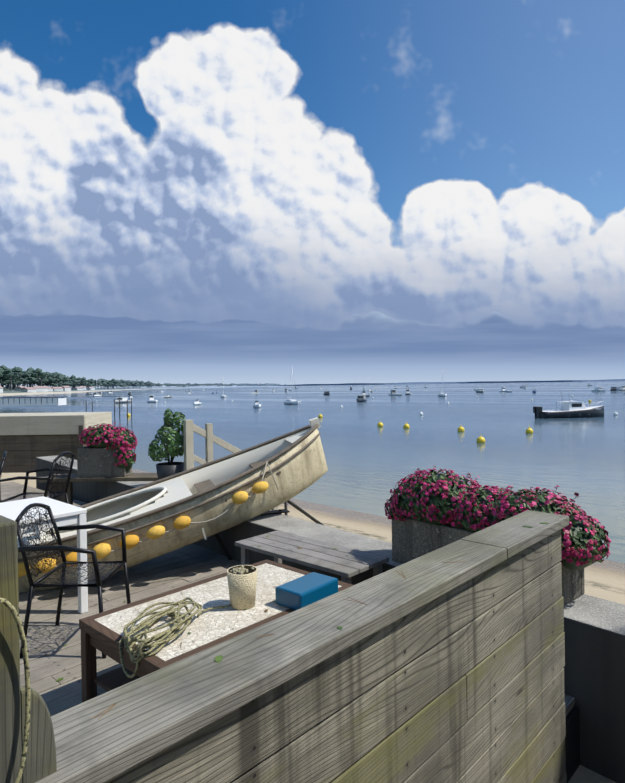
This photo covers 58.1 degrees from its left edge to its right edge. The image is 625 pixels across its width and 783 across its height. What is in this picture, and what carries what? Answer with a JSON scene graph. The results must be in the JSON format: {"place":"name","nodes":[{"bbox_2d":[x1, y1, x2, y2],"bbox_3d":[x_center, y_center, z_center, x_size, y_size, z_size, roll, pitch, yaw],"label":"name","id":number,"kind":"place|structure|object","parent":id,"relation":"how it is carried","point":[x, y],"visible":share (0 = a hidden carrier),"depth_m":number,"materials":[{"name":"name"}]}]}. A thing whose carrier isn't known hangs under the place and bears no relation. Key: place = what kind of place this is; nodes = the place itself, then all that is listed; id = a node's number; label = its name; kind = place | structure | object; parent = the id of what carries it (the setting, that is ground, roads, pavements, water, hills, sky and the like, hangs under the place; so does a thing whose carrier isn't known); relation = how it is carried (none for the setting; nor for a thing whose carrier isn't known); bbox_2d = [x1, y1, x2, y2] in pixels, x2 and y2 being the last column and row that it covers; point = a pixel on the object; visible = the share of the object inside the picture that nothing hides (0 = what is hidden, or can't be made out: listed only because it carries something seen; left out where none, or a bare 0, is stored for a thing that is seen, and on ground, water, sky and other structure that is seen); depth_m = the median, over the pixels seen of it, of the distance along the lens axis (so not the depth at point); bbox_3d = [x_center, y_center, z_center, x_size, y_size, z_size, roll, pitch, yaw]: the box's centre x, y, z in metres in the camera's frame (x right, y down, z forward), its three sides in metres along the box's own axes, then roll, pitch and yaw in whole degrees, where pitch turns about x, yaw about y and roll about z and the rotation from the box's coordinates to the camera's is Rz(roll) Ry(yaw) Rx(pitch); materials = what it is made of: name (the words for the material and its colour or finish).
{"place":"outdoors","nodes":[
{"label":"outdoors","id":0,"kind":"place"},
{"bbox_2d":[0,386,278,395],"bbox_3d":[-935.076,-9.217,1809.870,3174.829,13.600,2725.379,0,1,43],"label":"coast land","id":1,"kind":"structure","parent":0,"point":[7,392],"depth_m":762.33,"materials":[{"name":"beige sand"}]},
{"bbox_2d":[0,386,94,392],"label":"houses","id":2,"kind":"structure","parent":1,"relation":"on","point":[39,388],"depth_m":494.34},
{"bbox_2d":[0,365,285,390],"bbox_3d":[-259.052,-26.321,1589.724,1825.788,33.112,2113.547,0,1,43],"label":"trees","id":3,"kind":"object","parent":1,"relation":"on","point":[15,376],"visible":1,"depth_m":619.50,"materials":[{"name":"green plant"}]},
{"bbox_2d":[0,381,624,562],"bbox_3d":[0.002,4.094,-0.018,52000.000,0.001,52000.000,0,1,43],"label":"sea water","id":4,"kind":"structure","parent":0,"point":[370,463],"depth_m":48.40,"materials":[{"name":"blue liquid"}]},
{"bbox_2d":[86,396,131,417],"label":"mooring posts","id":5,"kind":"object","parent":4,"relation":"on","point":[114,407],"visible":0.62,"depth_m":79.78,"materials":[{"name":"grey wood"}]},
{"bbox_2d":[115,397,130,402],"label":"moored boat","id":6,"kind":"object","parent":4,"relation":"on","point":[123,399],"visible":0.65,"depth_m":156.09,"materials":[{"name":"grey plastic"}]},
{"bbox_2d":[147,395,157,401],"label":"moored boat","id":7,"kind":"object","parent":4,"relation":"on","point":[151,398],"visible":0.83,"depth_m":158.85,"materials":[{"name":"white plastic"}]},
{"bbox_2d":[193,399,201,404],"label":"moored boat","id":8,"kind":"object","parent":4,"relation":"on","point":[197,402],"visible":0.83,"depth_m":127.38,"materials":[{"name":"white"}]},
{"bbox_2d":[253,401,260,407],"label":"moored boat","id":9,"kind":"object","parent":4,"relation":"on","point":[256,404],"visible":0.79,"depth_m":105.81,"materials":[{"name":"white"}]},
{"bbox_2d":[284,366,298,404],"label":"moored boat","id":10,"kind":"object","parent":4,"relation":"on","point":[292,402],"visible":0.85,"depth_m":121.30,"materials":[{"name":"white"}]},
{"bbox_2d":[356,395,366,401],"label":"moored boat","id":11,"kind":"object","parent":4,"relation":"on","point":[361,398],"visible":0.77,"depth_m":132.31,"materials":[{"name":"grey"}]},
{"bbox_2d":[388,390,401,395],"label":"moored boat","id":12,"kind":"object","parent":4,"relation":"on","point":[393,392],"visible":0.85,"depth_m":202.63,"materials":[{"name":"white"}]},
{"bbox_2d":[438,370,446,396],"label":"moored boat","id":13,"kind":"object","parent":4,"relation":"on","point":[442,394],"visible":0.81,"depth_m":172.57,"materials":[{"name":"white"}]},
{"bbox_2d":[457,425,464,431],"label":"yellow buoy","id":14,"kind":"object","parent":4,"relation":"in","point":[460,429],"visible":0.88,"depth_m":47.23,"materials":[{"name":"yellow plastic"}]},
{"bbox_2d":[476,434,484,442],"bbox_3d":[11.482,3.272,38.364,0.600,0.780,0.571,0,1,43],"label":"yellow buoy","id":15,"kind":"object","parent":4,"relation":"in","point":[480,439],"visible":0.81,"depth_m":38.16,"materials":[{"name":"yellow plastic"}]},
{"bbox_2d":[499,387,511,391],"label":"moored boat","id":16,"kind":"object","parent":4,"relation":"on","point":[503,389],"visible":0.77,"depth_m":246.03,"materials":[{"name":"white plastic"}]},
{"bbox_2d":[526,426,532,433],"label":"yellow buoy","id":17,"kind":"object","parent":4,"relation":"in","point":[529,430],"visible":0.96,"depth_m":44.73,"materials":[{"name":"yellow plastic"}]},
{"bbox_2d":[533,391,603,418],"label":"motor boat","id":18,"kind":"object","parent":4,"relation":"on","point":[573,409],"visible":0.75,"depth_m":63.19,"materials":[{"name":"black"}]},
{"bbox_2d":[591,385,604,390],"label":"moored boat","id":19,"kind":"object","parent":4,"relation":"on","point":[598,389],"visible":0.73,"depth_m":223.33,"materials":[{"name":"white"}]},
{"bbox_2d":[0,469,624,782],"bbox_3d":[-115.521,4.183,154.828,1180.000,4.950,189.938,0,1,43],"label":"beach ground","id":20,"kind":"structure","parent":0,"point":[605,579],"depth_m":13.31,"materials":[{"name":"beige sand"}]},
{"bbox_2d":[0,515,56,782],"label":"fence posts","id":21,"kind":"object","parent":20,"relation":"on","point":[40,762],"visible":0.98,"depth_m":0.90,"materials":[{"name":"grey wood"}]},
{"bbox_2d":[0,598,30,782],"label":"post rope","id":22,"kind":"object","parent":21,"relation":"on","point":[10,607],"visible":0.98,"depth_m":0.90,"materials":[{"name":"beige fabric"}]},
{"bbox_2d":[0,396,66,405],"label":"pier","id":23,"kind":"structure","parent":20,"relation":"on","point":[31,401],"depth_m":76.36,"materials":[{"name":"white"}]},
{"bbox_2d":[0,425,85,472],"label":"bar cabin walls","id":24,"kind":"structure","parent":20,"relation":"on","point":[17,460],"depth_m":11.43,"materials":[{"name":"wood"}]},
{"bbox_2d":[0,435,77,465],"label":"bar cabin","id":25,"kind":"object","parent":24,"relation":"in","point":[43,435],"depth_m":11.51,"materials":[{"name":"black wood"}]},
{"bbox_2d":[0,412,111,434],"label":"wall","id":26,"kind":"structure","parent":24,"relation":"attached to","point":[56,423],"depth_m":11.39,"materials":[{"name":"beige concrete"}]},
{"bbox_2d":[284,500,322,524],"bbox_3d":[-0.124,2.058,7.556,0.044,1.526,0.972,0,1,36],"label":"support","id":27,"kind":"object","parent":20,"relation":"on","point":[294,505],"visible":0.21,"depth_m":7.48,"materials":[{"name":"grey metal"}]},
{"bbox_2d":[36,455,624,782],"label":"low wall","id":28,"kind":"structure","parent":20,"relation":"on","point":[594,668],"depth_m":3.01,"materials":[{"name":"grey concrete"}]},
{"bbox_2d":[156,462,183,479],"bbox_3d":[-1.805,1.069,7.171,0.370,0.300,0.370,0,1,43],"label":"pot shrub","id":29,"kind":"object","parent":28,"relation":"on","point":[164,469],"visible":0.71,"depth_m":7.03,"materials":[{"name":"grey ceramic"}]},
{"bbox_2d":[148,409,186,464],"bbox_3d":[-1.828,0.590,7.174,0.441,0.746,0.542,0,1,43],"label":"shrub","id":30,"kind":"object","parent":29,"relation":"on","point":[159,451],"depth_m":7.07,"materials":[{"name":"green plant"}]},
{"bbox_2d":[183,420,278,509],"bbox_3d":[-1.032,1.100,7.439,1.367,1.510,0.080,-1,1,-35],"label":"wooden railing","id":31,"kind":"object","parent":28,"relation":"on","point":[189,428],"visible":0.4,"depth_m":7.14,"materials":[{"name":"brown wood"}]},
{"bbox_2d":[392,517,584,605],"bbox_3d":[1.098,1.051,3.709,0.340,0.330,1.220,-1,1,-41],"label":"planter","id":32,"kind":"object","parent":28,"relation":"on","point":[412,538],"visible":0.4,"depth_m":3.81,"materials":[{"name":"concrete"}]},
{"bbox_2d":[384,465,610,569],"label":"flowers","id":33,"kind":"object","parent":32,"relation":"in","point":[432,496],"visible":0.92,"depth_m":3.51,"materials":[{"name":"pink plant"}]},
{"bbox_2d":[565,707,579,782],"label":"deck substructure","id":34,"kind":"object","parent":20,"relation":"on","point":[572,745],"depth_m":2.92,"materials":[{"name":"black"}]},
{"bbox_2d":[0,482,574,715],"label":"deck planks","id":35,"kind":"object","parent":34,"relation":"on","point":[52,660],"visible":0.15,"depth_m":4.35,"materials":[{"name":"grey wood"}]},
{"bbox_2d":[0,451,6,478],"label":"chair back","id":36,"kind":"object","parent":35,"relation":"on","point":[3,461],"visible":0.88,"depth_m":6.19,"materials":[{"name":"black metal"}]},
{"bbox_2d":[0,451,74,503],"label":"chair","id":37,"kind":"object","parent":35,"relation":"on","point":[24,494],"visible":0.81,"depth_m":6.27,"materials":[{"name":"black metal"}]},
{"bbox_2d":[0,496,87,613],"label":"white table","id":38,"kind":"object","parent":35,"relation":"on","point":[65,514],"visible":0.69,"depth_m":4.24,"materials":[{"name":"white"}]},
{"bbox_2d":[15,503,130,658],"bbox_3d":[-1.599,1.214,3.785,0.600,0.924,0.572,-1,1,1],"label":"chair","id":39,"kind":"object","parent":35,"relation":"on","point":[23,549],"visible":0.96,"depth_m":3.76,"materials":[{"name":"black metal"}]},
{"bbox_2d":[39,473,157,504],"bbox_3d":[-2.579,1.408,7.878,2.300,0.470,0.420,-1,1,1],"label":"planter shelf","id":40,"kind":"object","parent":35,"relation":"on","point":[136,477],"visible":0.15,"depth_m":7.73,"materials":[{"name":"grey wood"}]},
{"bbox_2d":[77,446,131,477],"bbox_3d":[-2.905,0.978,7.878,0.660,0.400,0.300,-1,1,1],"label":"planter","id":41,"kind":"object","parent":40,"relation":"on","point":[95,462],"visible":0.81,"depth_m":7.73,"materials":[{"name":"concrete"}]},
{"bbox_2d":[78,422,137,471],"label":"flowers","id":42,"kind":"object","parent":41,"relation":"in","point":[111,437],"visible":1,"depth_m":7.72,"materials":[{"name":"pink plant"}]},
{"bbox_2d":[18,428,327,592],"bbox_3d":[-1.323,1.107,5.268,3.200,0.630,0.860,-18,11,-19],"label":"rowboat","id":43,"kind":"object","parent":35,"relation":"on","point":[304,469],"visible":0.67,"depth_m":5.19,"materials":[{"name":"beige wood"}]},
{"bbox_2d":[30,461,277,572],"bbox_3d":[-1.486,1.136,4.862,2.503,0.303,0.377,-18,11,-19],"label":"float line","id":44,"kind":"object","parent":43,"relation":"attached to","point":[202,521],"visible":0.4,"depth_m":4.94,"materials":[{"name":"beige fabric"}]},
{"bbox_2d":[18,481,268,577],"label":"floats","id":45,"kind":"object","parent":44,"relation":"attached to","point":[102,550],"visible":0.69,"depth_m":4.66,"materials":[{"name":"yellow plastic"}]},
{"bbox_2d":[17,417,320,547],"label":"old boat deck","id":46,"kind":"structure","parent":43,"relation":"attached to","point":[176,489],"depth_m":5.02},
{"bbox_2d":[18,424,320,561],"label":"old boat rails","id":47,"kind":"object","parent":43,"relation":"attached to","point":[205,487],"visible":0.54,"depth_m":5.17,"materials":[{"name":"wood"}]},
{"bbox_2d":[79,559,352,701],"bbox_3d":[-0.494,1.439,3.261,0.810,0.450,1.370,0,1,43],"label":"table frame","id":48,"kind":"object","parent":35,"relation":"on","point":[95,635],"visible":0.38,"depth_m":3.00,"materials":[{"name":"brown wood"}]},
{"bbox_2d":[119,597,231,677],"bbox_3d":[-0.736,1.236,2.978,0.348,0.195,0.753,-1,1,27],"label":"rope coil","id":49,"kind":"object","parent":48,"relation":"on","point":[158,639],"visible":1,"depth_m":2.77,"materials":[{"name":"beige fabric"}]},
{"bbox_2d":[94,563,340,660],"bbox_3d":[-0.497,1.236,3.259,0.700,0.036,1.260,0,1,43],"label":"tabletop","id":50,"kind":"object","parent":48,"relation":"on","point":[205,627],"visible":0.57,"depth_m":3.09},
{"bbox_2d":[227,565,257,609],"bbox_3d":[-0.398,1.113,3.197,0.176,0.200,0.176,0,1,43],"label":"flower pot","id":51,"kind":"object","parent":48,"relation":"on","point":[242,591],"visible":0.98,"depth_m":3.13,"materials":[{"name":"beige ceramic"}]},
{"bbox_2d":[229,565,253,574],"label":"basket shells","id":52,"kind":"object","parent":51,"relation":"in","point":[240,570],"visible":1,"depth_m":3.19,"materials":[{"name":"beige"}]},
{"bbox_2d":[275,572,337,609],"bbox_3d":[-0.029,1.157,3.266,0.200,0.100,0.340,0,1,41],"label":"blue box","id":53,"kind":"object","parent":48,"relation":"on","point":[303,591],"visible":0.79,"depth_m":3.19,"materials":[{"name":"blue plastic"}]},
{"bbox_2d":[214,509,289,559],"bbox_3d":[-0.671,1.381,5.537,0.868,0.615,0.484,-1,1,4],"label":"boat stand","id":54,"kind":"object","parent":35,"relation":"on","point":[222,545],"visible":0.06,"depth_m":5.47,"materials":[{"name":"wood"}]},
{"bbox_2d":[31,522,548,719],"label":"leaf litter","id":55,"kind":"object","parent":35,"relation":"on","point":[218,658],"visible":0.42,"depth_m":1.92,"materials":[{"name":"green plant"}]},
{"bbox_2d":[235,530,388,583],"bbox_3d":[-0.032,1.409,4.186,1.150,0.475,0.455,0,1,43],"label":"plank bench","id":56,"kind":"object","parent":35,"relation":"on","point":[278,546],"visible":0.75,"depth_m":4.08,"materials":[{"name":"grey wood"}]},
{"bbox_2d":[0,0,624,387],"label":"sky","id":57,"kind":"structure","parent":0,"point":[192,191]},
{"bbox_2d":[105,530,566,782],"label":"fence planks","id":58,"kind":"object","parent":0,"point":[463,683],"visible":1,"depth_m":1.82,"materials":[{"name":"grey wood"}]},
{"bbox_2d":[22,510,568,782],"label":"wall cap","id":59,"kind":"object","parent":58,"relation":"on","point":[145,717],"visible":1,"depth_m":1.32,"materials":[{"name":"grey wood"}]},
{"bbox_2d":[242,379,624,385],"bbox_3d":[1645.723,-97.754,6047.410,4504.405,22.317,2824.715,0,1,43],"label":"shore","id":60,"kind":"structure","parent":0,"point":[449,382],"depth_m":6177.42,"materials":[{"name":"blue"}]}
]}

